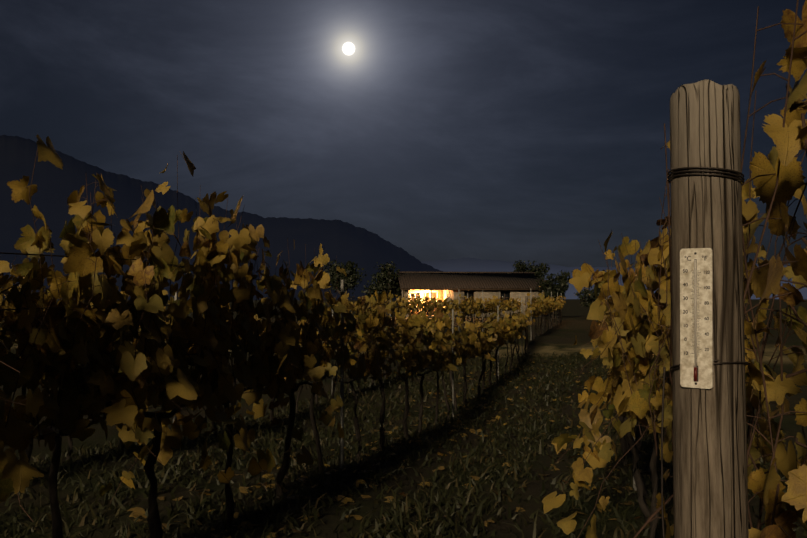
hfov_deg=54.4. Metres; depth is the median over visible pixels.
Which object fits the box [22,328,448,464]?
vine trunks
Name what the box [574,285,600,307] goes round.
bush
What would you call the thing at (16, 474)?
vine leaves
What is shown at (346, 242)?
mountain ridge
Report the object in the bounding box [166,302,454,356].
vine rows
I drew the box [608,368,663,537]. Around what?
vine trunks
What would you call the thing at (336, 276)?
tree
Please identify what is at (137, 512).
fallen vine leaves
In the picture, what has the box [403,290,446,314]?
porch plaster
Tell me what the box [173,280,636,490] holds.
steel trellis posts
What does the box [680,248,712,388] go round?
thermometer
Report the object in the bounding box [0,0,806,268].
sky
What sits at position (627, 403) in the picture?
vine row leaves
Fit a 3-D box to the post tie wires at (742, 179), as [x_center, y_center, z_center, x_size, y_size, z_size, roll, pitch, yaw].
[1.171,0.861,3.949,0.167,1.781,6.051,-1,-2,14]
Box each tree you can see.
[321,260,366,293]
[361,261,403,315]
[513,260,549,278]
[535,270,572,318]
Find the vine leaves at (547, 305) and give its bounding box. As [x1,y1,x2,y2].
[323,292,608,316]
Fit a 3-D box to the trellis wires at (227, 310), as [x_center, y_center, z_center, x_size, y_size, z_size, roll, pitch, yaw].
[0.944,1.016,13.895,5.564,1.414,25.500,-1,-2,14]
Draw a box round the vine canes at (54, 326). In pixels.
[0,252,337,368]
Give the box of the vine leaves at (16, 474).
[0,134,172,502]
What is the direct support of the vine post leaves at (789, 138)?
attached to the vine canes at (750, 432)
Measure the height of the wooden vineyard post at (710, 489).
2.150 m
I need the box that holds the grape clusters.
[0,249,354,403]
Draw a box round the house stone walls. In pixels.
[399,290,541,316]
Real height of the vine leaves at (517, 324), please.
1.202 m
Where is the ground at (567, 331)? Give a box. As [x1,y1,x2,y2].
[0,299,806,537]
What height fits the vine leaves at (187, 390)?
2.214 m
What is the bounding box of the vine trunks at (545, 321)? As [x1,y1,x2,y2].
[358,309,560,339]
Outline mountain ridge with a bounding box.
[0,135,566,299]
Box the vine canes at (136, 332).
[0,149,477,521]
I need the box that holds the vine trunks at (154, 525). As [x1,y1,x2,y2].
[30,326,526,537]
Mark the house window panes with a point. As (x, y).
(507, 293)
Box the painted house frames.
[410,290,437,304]
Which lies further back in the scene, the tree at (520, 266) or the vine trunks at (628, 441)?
the tree at (520, 266)
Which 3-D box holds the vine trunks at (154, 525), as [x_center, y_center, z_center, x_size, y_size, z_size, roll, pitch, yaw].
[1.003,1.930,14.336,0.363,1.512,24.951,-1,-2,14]
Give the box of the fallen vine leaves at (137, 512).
[127,362,666,537]
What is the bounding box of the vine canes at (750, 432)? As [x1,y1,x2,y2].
[633,0,806,537]
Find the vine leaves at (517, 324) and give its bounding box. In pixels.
[460,302,534,360]
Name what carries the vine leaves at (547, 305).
on the vine trunks at (545, 321)
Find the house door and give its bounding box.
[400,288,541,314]
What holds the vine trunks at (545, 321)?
on the ground at (567, 331)
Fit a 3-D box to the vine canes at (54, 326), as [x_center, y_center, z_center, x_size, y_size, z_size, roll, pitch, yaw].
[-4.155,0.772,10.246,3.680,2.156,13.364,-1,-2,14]
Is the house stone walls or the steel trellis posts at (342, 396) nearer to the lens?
the steel trellis posts at (342, 396)
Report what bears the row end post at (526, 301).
on the ground at (567, 331)
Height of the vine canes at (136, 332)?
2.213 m
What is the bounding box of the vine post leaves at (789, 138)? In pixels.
[631,0,806,537]
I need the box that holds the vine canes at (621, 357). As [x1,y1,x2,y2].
[554,233,669,536]
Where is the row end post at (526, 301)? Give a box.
[525,296,527,347]
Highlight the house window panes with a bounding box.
[411,291,509,305]
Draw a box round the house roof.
[396,271,541,288]
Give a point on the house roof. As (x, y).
(464, 280)
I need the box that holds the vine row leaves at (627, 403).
[542,216,744,537]
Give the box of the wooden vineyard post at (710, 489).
[670,80,748,537]
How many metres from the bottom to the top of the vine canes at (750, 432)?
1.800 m
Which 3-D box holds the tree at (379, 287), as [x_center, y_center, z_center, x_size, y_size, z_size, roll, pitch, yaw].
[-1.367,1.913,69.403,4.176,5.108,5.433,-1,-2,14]
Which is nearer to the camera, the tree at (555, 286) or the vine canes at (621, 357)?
the vine canes at (621, 357)
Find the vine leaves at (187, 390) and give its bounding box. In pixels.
[59,151,479,496]
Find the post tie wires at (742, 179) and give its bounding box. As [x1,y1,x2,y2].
[639,167,747,537]
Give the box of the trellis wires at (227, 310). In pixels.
[0,252,649,446]
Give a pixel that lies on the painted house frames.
(430, 291)
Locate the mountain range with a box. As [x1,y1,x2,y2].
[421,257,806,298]
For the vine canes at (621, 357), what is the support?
on the ground at (567, 331)

